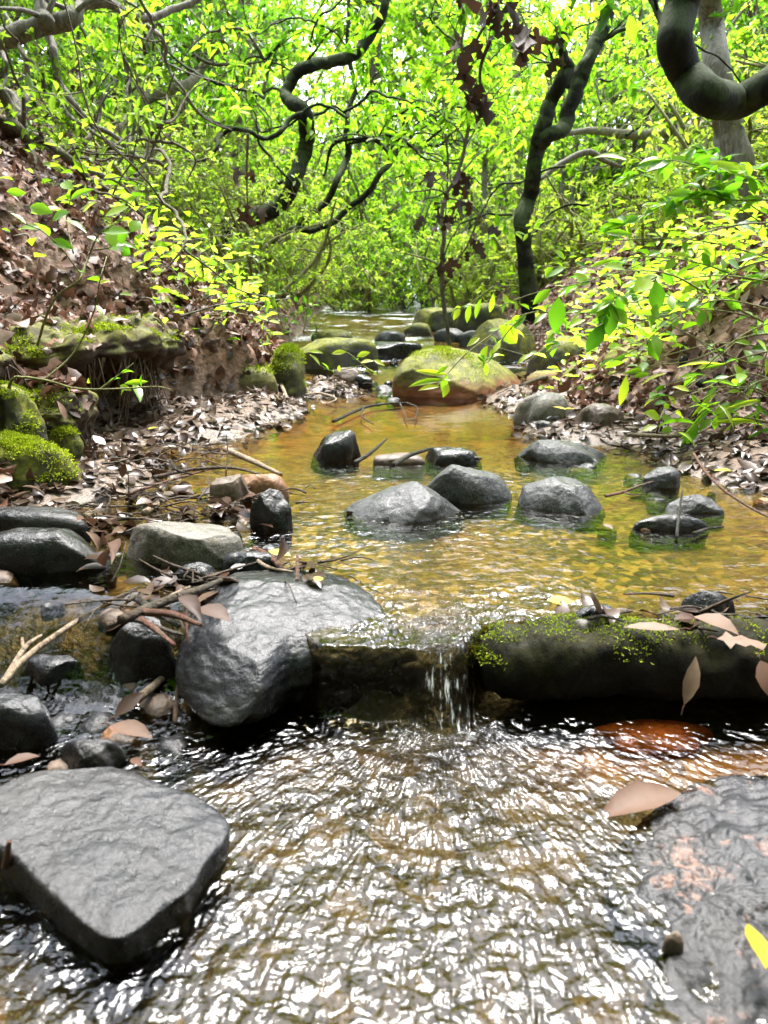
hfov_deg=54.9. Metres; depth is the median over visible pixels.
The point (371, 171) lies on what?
bright shrub
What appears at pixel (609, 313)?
sapling
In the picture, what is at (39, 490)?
sodden leaves
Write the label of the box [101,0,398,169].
young tree
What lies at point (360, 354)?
seedling
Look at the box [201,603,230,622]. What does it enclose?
leaf
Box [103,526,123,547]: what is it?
leaf
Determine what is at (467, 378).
boulder
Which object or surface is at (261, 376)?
boulder
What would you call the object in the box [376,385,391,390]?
stone
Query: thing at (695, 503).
rock
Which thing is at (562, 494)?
rock
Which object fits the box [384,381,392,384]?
stone
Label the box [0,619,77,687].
stick
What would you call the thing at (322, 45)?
young tree
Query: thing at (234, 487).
rock
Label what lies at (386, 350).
rock
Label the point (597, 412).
rock
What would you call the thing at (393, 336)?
rock
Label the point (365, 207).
bright shrub
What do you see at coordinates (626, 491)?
stick
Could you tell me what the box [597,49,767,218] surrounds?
shrub
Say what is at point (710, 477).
stick
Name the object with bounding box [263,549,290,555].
leaf
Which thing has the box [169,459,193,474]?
stick
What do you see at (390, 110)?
tree
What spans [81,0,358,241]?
tree
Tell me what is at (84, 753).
rock
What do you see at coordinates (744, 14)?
laurel shrub
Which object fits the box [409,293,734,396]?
sapling
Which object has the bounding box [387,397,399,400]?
stone
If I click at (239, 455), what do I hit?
stick
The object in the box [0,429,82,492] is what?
boulder
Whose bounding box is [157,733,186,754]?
stone
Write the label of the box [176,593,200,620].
leaf
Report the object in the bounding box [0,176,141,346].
sapling
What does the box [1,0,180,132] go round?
bright shrub
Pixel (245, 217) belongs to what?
dead branch
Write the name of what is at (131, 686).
stone
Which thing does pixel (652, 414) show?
seedling
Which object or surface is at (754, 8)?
bright shrub
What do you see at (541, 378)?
stick
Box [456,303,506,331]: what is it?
rock
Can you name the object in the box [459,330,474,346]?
rock
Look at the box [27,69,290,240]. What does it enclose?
shrub
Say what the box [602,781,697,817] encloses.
leaf
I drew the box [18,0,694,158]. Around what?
sky
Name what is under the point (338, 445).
rock
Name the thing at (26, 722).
rock
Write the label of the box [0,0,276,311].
sprawling shrub
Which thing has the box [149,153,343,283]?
shrub
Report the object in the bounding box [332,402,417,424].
stick
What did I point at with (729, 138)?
tree
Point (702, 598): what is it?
rock
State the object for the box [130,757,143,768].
leaf
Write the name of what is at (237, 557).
rock
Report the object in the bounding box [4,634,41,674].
stick
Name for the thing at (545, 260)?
shrub
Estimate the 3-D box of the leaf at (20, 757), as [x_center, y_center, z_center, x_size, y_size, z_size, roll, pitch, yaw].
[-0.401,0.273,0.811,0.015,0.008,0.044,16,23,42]
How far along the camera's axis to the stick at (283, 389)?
2.71 m
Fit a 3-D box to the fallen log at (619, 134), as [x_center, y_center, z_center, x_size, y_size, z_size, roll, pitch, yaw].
[2.359,-3.112,6.029,2.440,0.276,0.110,-3,17,-10]
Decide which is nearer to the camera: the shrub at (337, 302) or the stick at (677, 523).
the stick at (677, 523)
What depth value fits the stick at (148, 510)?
1.42 m
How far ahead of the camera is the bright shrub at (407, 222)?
7.21 m
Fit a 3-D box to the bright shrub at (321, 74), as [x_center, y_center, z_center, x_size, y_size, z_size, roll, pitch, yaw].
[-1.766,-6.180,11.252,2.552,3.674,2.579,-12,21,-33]
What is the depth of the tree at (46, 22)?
2.94 m
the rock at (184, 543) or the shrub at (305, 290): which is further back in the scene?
the shrub at (305, 290)
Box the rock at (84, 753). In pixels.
[60,739,126,769]
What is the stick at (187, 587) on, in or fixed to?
on the water
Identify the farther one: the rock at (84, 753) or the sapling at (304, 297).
the sapling at (304, 297)
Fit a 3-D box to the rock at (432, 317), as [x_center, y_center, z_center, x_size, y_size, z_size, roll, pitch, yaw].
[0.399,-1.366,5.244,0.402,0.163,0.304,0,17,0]
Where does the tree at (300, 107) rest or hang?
on the ground
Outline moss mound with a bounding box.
[0,379,47,440]
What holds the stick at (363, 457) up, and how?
on the water
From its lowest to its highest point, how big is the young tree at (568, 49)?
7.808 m
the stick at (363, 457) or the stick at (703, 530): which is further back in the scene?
the stick at (363, 457)
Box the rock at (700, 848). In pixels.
[626,775,767,1023]
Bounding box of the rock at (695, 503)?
[665,494,723,513]
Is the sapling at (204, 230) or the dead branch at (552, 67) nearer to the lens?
the sapling at (204, 230)
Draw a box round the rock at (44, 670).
[23,654,76,685]
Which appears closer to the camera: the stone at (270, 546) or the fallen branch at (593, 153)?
the stone at (270, 546)
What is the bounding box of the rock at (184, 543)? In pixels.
[127,521,243,567]
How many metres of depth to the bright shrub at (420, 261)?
6.90 m
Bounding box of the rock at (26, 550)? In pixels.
[0,527,111,573]
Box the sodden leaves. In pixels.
[0,325,767,536]
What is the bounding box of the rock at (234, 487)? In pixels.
[209,474,252,503]
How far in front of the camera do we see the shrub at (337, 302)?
6.94 m
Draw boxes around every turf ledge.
[0,342,28,389]
[8,312,185,432]
[22,383,98,446]
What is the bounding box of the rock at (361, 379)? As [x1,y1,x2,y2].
[354,374,372,386]
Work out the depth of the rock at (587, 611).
0.98 m
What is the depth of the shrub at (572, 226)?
5.77 m
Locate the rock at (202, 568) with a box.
[176,562,215,584]
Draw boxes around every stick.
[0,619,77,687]
[1,839,11,869]
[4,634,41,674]
[106,618,183,635]
[117,578,222,624]
[123,609,175,646]
[125,470,208,495]
[133,595,179,628]
[137,676,164,703]
[141,500,164,515]
[142,608,202,626]
[152,466,260,478]
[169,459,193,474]
[169,586,190,594]
[172,586,189,723]
[222,446,282,475]
[247,550,293,572]
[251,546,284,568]
[280,383,289,401]
[295,554,299,580]
[305,392,336,404]
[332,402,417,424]
[353,438,387,464]
[391,447,432,467]
[519,375,548,385]
[587,614,623,621]
[604,481,653,497]
[626,423,711,437]
[675,489,682,537]
[692,452,767,517]
[692,526,723,534]
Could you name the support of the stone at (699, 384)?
on the ground
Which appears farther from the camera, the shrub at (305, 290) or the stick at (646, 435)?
the shrub at (305, 290)
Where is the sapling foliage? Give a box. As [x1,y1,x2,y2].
[658,340,767,451]
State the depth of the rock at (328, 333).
4.56 m
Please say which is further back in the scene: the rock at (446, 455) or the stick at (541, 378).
the stick at (541, 378)
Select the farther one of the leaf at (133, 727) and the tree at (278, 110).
the tree at (278, 110)
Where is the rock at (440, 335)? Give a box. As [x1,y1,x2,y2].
[433,328,462,342]
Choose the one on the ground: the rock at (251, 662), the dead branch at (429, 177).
the rock at (251, 662)
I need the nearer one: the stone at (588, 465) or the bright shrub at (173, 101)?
the stone at (588, 465)
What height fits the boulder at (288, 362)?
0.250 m
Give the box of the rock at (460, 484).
[427,464,511,503]
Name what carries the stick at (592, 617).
on the mossy log at (562, 657)
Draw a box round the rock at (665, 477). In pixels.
[642,466,679,487]
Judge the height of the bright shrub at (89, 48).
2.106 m
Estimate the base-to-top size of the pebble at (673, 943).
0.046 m
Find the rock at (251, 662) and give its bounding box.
[175,568,386,726]
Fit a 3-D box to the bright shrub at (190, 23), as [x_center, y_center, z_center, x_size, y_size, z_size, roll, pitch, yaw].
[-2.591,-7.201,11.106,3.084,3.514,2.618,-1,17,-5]
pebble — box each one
[574,619,589,631]
[661,931,683,954]
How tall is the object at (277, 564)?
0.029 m
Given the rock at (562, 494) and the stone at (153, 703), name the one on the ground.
the stone at (153, 703)
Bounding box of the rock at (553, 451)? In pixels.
[518,439,604,462]
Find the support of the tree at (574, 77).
on the ground
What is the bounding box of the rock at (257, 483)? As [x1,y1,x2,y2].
[242,474,288,497]
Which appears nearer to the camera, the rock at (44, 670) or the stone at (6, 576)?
the rock at (44, 670)
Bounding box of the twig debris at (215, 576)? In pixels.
[61,372,767,652]
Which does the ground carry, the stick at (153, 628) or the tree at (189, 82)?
the tree at (189, 82)
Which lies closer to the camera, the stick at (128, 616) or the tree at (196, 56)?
the stick at (128, 616)
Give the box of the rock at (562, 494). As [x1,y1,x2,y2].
[519,476,602,513]
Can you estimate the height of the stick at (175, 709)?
0.114 m
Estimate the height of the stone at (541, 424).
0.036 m
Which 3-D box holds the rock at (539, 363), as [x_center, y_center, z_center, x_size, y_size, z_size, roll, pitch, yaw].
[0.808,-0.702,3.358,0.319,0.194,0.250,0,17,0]
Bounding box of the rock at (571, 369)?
[560,365,585,380]
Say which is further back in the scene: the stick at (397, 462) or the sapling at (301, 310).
the sapling at (301, 310)
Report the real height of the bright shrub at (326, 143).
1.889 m
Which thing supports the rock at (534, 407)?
on the ground
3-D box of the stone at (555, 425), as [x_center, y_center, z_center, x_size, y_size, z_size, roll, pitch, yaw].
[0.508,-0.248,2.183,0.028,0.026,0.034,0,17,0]
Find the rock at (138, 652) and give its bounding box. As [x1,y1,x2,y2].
[109,616,174,683]
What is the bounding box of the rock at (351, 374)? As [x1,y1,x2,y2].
[332,368,361,382]
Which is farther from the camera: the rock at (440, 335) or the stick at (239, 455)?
the rock at (440, 335)
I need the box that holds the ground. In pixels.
[0,75,767,532]
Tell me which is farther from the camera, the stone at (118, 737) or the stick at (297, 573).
the stick at (297, 573)
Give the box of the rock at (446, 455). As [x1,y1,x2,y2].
[425,446,479,464]
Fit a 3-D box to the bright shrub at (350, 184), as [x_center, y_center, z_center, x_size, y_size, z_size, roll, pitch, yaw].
[0.036,-3.687,8.593,2.864,2.665,2.029,-7,19,-23]
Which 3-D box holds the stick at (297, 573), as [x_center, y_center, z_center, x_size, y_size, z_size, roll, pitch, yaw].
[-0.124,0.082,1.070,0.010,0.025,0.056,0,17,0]
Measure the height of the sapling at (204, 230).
0.320 m
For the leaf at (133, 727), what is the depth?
0.85 m
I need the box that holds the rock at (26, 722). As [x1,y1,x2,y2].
[0,690,58,749]
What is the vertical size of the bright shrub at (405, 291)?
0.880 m
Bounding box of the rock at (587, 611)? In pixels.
[575,604,623,619]
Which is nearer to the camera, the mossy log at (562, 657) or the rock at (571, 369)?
the mossy log at (562, 657)
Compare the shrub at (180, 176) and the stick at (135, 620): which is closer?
the stick at (135, 620)
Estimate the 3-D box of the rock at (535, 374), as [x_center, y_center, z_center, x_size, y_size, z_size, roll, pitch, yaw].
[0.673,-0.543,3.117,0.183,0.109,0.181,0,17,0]
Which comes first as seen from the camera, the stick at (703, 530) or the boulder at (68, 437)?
the stick at (703, 530)
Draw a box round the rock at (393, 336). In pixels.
[374,330,405,341]
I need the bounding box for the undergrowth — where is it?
[0,49,767,389]
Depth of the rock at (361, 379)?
3.19 m
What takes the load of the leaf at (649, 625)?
on the mossy log at (562, 657)
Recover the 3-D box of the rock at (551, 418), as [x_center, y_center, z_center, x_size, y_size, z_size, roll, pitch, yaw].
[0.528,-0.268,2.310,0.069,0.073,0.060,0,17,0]
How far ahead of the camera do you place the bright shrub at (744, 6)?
4.19 m
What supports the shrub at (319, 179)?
on the ground
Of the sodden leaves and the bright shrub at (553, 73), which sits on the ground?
the bright shrub at (553, 73)
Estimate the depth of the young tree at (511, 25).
21.30 m
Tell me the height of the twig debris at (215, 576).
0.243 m
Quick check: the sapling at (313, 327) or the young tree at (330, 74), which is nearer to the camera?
the sapling at (313, 327)
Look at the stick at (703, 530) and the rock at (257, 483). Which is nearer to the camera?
the stick at (703, 530)
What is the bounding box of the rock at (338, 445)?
[314,430,360,460]
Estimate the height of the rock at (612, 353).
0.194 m
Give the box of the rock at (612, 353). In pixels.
[596,347,637,374]
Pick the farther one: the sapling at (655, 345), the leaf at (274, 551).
the sapling at (655, 345)
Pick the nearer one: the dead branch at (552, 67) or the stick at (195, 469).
the stick at (195, 469)
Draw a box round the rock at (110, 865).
[0,766,229,963]
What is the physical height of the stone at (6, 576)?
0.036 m
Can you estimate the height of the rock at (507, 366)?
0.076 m
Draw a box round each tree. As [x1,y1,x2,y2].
[0,0,155,200]
[0,0,262,176]
[79,0,324,163]
[97,0,207,114]
[97,0,282,160]
[100,0,453,256]
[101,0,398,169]
[191,0,600,247]
[198,0,294,199]
[204,0,339,113]
[232,0,528,273]
[240,22,503,272]
[296,0,434,156]
[314,0,568,233]
[377,0,568,346]
[384,0,537,187]
[424,0,550,284]
[443,0,555,188]
[444,0,747,325]
[482,0,568,232]
[523,0,656,135]
[533,0,698,89]
[571,0,767,122]
[578,0,765,123]
[698,0,767,227]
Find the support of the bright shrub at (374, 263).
on the ground
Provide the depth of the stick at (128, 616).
0.94 m
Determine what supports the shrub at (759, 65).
on the ground
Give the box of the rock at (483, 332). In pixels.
[467,318,535,361]
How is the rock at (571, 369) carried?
on the ground
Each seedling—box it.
[308,349,384,374]
[642,403,671,433]
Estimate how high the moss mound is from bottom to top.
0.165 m
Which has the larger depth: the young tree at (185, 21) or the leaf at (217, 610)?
the young tree at (185, 21)
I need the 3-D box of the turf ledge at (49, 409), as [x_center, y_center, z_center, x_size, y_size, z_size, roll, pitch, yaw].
[-0.813,-0.178,1.800,0.218,0.284,0.230,0,17,0]
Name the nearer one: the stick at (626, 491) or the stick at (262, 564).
the stick at (262, 564)
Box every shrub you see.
[0,0,85,89]
[0,0,105,119]
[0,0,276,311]
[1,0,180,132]
[2,0,163,106]
[10,0,246,176]
[13,0,245,137]
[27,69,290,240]
[59,95,257,244]
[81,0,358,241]
[97,1,248,170]
[111,68,349,235]
[125,0,301,139]
[139,0,298,174]
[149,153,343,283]
[157,101,392,310]
[192,0,370,229]
[194,153,389,322]
[197,0,364,219]
[232,98,377,260]
[256,30,423,261]
[261,153,390,301]
[269,108,475,299]
[286,60,507,296]
[290,112,462,304]
[295,78,455,257]
[306,231,425,311]
[320,197,402,310]
[356,60,511,287]
[360,73,558,288]
[369,224,447,308]
[375,152,526,306]
[379,185,517,311]
[383,0,556,256]
[386,213,484,309]
[393,0,577,242]
[408,131,664,303]
[417,148,660,304]
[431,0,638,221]
[487,0,630,207]
[489,0,700,237]
[501,0,694,242]
[505,0,744,194]
[512,0,761,209]
[541,0,767,153]
[559,0,767,190]
[570,149,712,253]
[594,20,767,215]
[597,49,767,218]
[643,0,767,97]
[678,0,767,124]
[682,0,767,151]
[697,34,766,132]
[741,0,767,60]
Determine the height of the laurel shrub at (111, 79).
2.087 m
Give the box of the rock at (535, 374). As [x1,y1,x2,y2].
[526,370,557,387]
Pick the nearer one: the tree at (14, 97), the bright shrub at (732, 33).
the tree at (14, 97)
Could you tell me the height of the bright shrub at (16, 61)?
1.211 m
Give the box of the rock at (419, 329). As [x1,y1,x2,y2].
[403,323,431,334]
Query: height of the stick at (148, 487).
0.007 m
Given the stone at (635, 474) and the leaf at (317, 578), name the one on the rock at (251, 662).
the leaf at (317, 578)
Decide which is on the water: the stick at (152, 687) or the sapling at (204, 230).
the stick at (152, 687)
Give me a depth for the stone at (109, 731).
0.88 m
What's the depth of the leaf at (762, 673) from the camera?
0.83 m
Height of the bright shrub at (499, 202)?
2.212 m
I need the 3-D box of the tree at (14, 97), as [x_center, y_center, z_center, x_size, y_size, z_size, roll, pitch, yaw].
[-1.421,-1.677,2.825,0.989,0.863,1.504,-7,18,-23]
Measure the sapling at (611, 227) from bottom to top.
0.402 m
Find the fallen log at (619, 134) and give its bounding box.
[567,124,706,139]
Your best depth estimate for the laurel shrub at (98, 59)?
5.04 m
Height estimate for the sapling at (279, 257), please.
0.394 m
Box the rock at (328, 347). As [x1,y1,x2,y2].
[300,337,377,368]
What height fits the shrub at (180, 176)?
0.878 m
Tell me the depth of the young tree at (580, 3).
10.69 m
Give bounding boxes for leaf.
[0,753,39,765]
[76,514,96,528]
[86,532,100,551]
[97,548,109,572]
[101,533,120,563]
[101,719,152,738]
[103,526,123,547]
[108,692,143,721]
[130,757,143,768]
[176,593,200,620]
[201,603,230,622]
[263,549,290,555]
[311,576,322,580]
[541,595,573,603]
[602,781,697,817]
[625,622,691,630]
[668,612,698,621]
[681,657,700,714]
[689,613,738,634]
[707,632,765,649]
[708,468,730,470]
[743,914,767,968]
[756,652,767,694]
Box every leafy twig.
[7,256,170,401]
[448,286,508,321]
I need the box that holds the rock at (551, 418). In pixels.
[545,415,560,423]
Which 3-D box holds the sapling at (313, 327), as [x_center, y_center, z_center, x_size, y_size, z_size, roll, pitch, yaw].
[-0.413,-1.171,4.441,0.444,0.431,0.093,-1,17,-4]
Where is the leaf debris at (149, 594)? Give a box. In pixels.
[64,376,767,632]
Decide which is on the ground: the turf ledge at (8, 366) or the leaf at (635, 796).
the turf ledge at (8, 366)
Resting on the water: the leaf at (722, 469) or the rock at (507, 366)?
the leaf at (722, 469)
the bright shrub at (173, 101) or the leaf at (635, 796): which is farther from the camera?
the bright shrub at (173, 101)
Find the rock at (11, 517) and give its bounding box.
[0,506,89,539]
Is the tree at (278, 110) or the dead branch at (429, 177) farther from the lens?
the tree at (278, 110)
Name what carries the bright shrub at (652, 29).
on the ground
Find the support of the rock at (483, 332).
on the ground
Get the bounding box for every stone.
[0,570,12,581]
[47,759,67,769]
[51,713,76,726]
[80,712,117,733]
[99,608,122,630]
[103,726,118,738]
[108,733,134,741]
[123,682,136,689]
[139,692,173,714]
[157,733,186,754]
[261,543,275,550]
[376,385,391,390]
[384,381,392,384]
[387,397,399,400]
[535,420,552,428]
[551,423,559,427]
[580,462,596,468]
[628,473,640,476]
[679,355,688,364]
[695,377,706,387]
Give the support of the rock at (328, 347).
on the ground
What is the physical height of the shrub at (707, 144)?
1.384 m
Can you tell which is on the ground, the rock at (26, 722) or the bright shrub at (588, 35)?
the bright shrub at (588, 35)
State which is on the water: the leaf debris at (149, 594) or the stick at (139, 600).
the leaf debris at (149, 594)
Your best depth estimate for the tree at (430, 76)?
4.24 m
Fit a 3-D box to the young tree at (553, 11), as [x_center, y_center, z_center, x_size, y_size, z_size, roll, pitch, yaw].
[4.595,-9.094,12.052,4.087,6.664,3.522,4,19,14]
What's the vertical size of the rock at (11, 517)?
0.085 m
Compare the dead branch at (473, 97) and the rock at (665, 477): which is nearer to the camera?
the rock at (665, 477)
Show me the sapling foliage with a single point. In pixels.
(738, 420)
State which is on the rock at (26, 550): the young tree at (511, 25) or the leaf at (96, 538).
the leaf at (96, 538)
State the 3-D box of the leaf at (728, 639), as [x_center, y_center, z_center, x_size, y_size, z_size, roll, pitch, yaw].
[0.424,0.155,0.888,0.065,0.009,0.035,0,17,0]
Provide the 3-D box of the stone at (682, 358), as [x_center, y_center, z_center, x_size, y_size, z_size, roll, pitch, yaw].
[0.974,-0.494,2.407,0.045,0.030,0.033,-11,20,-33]
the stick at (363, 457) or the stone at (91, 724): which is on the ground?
the stone at (91, 724)
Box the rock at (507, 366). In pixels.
[504,365,522,367]
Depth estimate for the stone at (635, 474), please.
1.71 m
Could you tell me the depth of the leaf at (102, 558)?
1.09 m
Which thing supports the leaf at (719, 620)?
on the mossy log at (562, 657)
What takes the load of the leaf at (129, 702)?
on the stone at (109, 731)
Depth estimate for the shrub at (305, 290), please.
5.78 m
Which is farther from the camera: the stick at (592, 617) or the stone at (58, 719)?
the stick at (592, 617)
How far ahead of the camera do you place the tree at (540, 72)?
7.64 m
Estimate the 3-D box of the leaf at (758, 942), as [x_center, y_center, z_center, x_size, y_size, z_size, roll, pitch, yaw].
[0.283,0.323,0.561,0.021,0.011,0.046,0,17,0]
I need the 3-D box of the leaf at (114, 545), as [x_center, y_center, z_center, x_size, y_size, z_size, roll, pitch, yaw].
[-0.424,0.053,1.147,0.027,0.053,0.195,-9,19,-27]
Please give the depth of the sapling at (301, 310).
3.87 m
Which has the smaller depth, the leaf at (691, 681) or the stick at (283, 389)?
the leaf at (691, 681)
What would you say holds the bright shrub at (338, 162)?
on the ground
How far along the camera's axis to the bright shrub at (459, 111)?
11.70 m
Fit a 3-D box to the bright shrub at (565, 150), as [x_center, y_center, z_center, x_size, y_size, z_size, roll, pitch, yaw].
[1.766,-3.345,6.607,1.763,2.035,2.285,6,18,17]
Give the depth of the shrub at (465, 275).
6.42 m
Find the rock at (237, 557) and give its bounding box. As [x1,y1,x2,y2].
[221,550,281,572]
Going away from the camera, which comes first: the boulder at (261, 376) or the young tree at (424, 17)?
the boulder at (261, 376)
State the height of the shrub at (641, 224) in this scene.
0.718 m
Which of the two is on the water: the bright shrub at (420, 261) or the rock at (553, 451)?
the rock at (553, 451)
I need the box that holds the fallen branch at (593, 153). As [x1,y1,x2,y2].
[541,149,620,180]
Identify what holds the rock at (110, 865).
on the water
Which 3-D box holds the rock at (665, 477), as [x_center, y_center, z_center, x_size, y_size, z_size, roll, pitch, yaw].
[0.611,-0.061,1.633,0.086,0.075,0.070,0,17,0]
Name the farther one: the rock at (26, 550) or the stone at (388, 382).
the stone at (388, 382)
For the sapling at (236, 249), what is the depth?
3.63 m
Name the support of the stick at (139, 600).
on the rock at (138, 652)
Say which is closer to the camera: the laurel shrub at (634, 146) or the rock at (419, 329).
the rock at (419, 329)
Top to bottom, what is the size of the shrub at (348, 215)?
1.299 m
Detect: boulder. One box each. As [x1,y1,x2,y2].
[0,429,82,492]
[47,424,85,463]
[238,362,277,393]
[270,342,308,398]
[392,345,521,397]
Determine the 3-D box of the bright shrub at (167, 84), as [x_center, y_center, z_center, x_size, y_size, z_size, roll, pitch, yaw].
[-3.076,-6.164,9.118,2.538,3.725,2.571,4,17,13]
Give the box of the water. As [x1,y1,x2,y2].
[0,276,767,1023]
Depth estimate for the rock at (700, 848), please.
0.65 m
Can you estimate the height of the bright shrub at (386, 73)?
3.382 m
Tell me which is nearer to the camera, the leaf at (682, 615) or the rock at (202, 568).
the leaf at (682, 615)
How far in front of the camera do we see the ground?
2.48 m
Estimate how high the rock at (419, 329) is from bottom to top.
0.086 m
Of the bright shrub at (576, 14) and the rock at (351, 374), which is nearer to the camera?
the rock at (351, 374)
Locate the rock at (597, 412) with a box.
[572,403,623,426]
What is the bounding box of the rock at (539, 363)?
[526,335,585,375]
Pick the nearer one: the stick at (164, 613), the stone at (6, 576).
the stick at (164, 613)
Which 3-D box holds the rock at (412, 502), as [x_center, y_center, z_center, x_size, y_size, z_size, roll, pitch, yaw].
[0.038,-0.009,1.432,0.236,0.094,0.150,0,17,0]
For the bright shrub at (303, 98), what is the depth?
12.75 m
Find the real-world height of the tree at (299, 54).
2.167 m
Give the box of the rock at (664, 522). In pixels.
[632,514,707,530]
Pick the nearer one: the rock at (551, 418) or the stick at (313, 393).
the rock at (551, 418)
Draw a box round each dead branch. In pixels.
[67,66,267,226]
[413,133,472,232]
[426,213,501,291]
[443,0,546,89]
[458,39,495,127]
[542,6,571,77]
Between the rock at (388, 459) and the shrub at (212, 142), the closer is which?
the rock at (388, 459)
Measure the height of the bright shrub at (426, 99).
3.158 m
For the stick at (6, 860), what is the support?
on the water
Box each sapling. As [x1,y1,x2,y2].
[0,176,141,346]
[182,215,248,283]
[212,244,271,300]
[227,228,291,298]
[260,280,316,343]
[273,261,339,332]
[279,279,350,339]
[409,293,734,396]
[497,259,764,351]
[533,151,767,293]
[548,222,767,443]
[594,144,767,227]
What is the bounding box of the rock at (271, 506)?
[249,489,292,530]
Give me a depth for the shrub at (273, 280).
4.24 m
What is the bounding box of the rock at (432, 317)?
[412,307,458,331]
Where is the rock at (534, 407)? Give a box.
[513,392,571,423]
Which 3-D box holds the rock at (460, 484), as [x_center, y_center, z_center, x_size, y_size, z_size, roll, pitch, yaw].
[0.175,-0.047,1.538,0.193,0.104,0.110,0,17,0]
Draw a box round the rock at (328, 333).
[311,329,352,341]
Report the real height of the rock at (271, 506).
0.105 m
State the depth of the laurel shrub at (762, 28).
5.41 m
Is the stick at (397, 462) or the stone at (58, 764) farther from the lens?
the stick at (397, 462)
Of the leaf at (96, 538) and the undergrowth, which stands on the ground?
the undergrowth
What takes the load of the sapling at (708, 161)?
on the ground
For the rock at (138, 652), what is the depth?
0.96 m
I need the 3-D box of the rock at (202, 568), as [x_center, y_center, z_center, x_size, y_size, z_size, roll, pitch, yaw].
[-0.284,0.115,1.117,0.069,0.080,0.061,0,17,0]
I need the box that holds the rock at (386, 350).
[374,341,421,359]
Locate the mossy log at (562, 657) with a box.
[477,612,767,701]
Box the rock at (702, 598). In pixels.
[681,590,734,614]
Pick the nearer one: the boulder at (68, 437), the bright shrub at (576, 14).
the boulder at (68, 437)
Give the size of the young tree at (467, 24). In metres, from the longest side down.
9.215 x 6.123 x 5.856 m
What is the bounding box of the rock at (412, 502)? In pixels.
[346,481,458,523]
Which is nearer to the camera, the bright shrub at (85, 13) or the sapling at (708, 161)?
the sapling at (708, 161)
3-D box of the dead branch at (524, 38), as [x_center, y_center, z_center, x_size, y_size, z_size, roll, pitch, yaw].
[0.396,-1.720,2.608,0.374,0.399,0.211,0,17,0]
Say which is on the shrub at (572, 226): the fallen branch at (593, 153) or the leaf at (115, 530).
the fallen branch at (593, 153)
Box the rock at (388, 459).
[373,452,424,464]
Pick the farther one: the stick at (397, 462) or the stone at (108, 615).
the stick at (397, 462)
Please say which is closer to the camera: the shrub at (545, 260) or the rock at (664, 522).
the rock at (664, 522)
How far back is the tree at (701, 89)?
2.28 m
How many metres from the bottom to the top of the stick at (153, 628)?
0.008 m
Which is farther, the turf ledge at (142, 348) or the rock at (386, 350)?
the rock at (386, 350)
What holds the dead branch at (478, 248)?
attached to the tree at (430, 76)
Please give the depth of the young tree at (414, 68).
10.58 m
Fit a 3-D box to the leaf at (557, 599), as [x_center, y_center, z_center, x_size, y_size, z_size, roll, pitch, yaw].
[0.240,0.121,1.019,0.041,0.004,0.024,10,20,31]
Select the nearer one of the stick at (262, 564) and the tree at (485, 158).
the stick at (262, 564)
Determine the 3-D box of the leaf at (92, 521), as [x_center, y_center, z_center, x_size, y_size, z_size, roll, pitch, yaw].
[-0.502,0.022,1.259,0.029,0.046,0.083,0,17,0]
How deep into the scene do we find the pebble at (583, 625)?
0.94 m
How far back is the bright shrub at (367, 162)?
10.13 m
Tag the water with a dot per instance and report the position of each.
(424, 828)

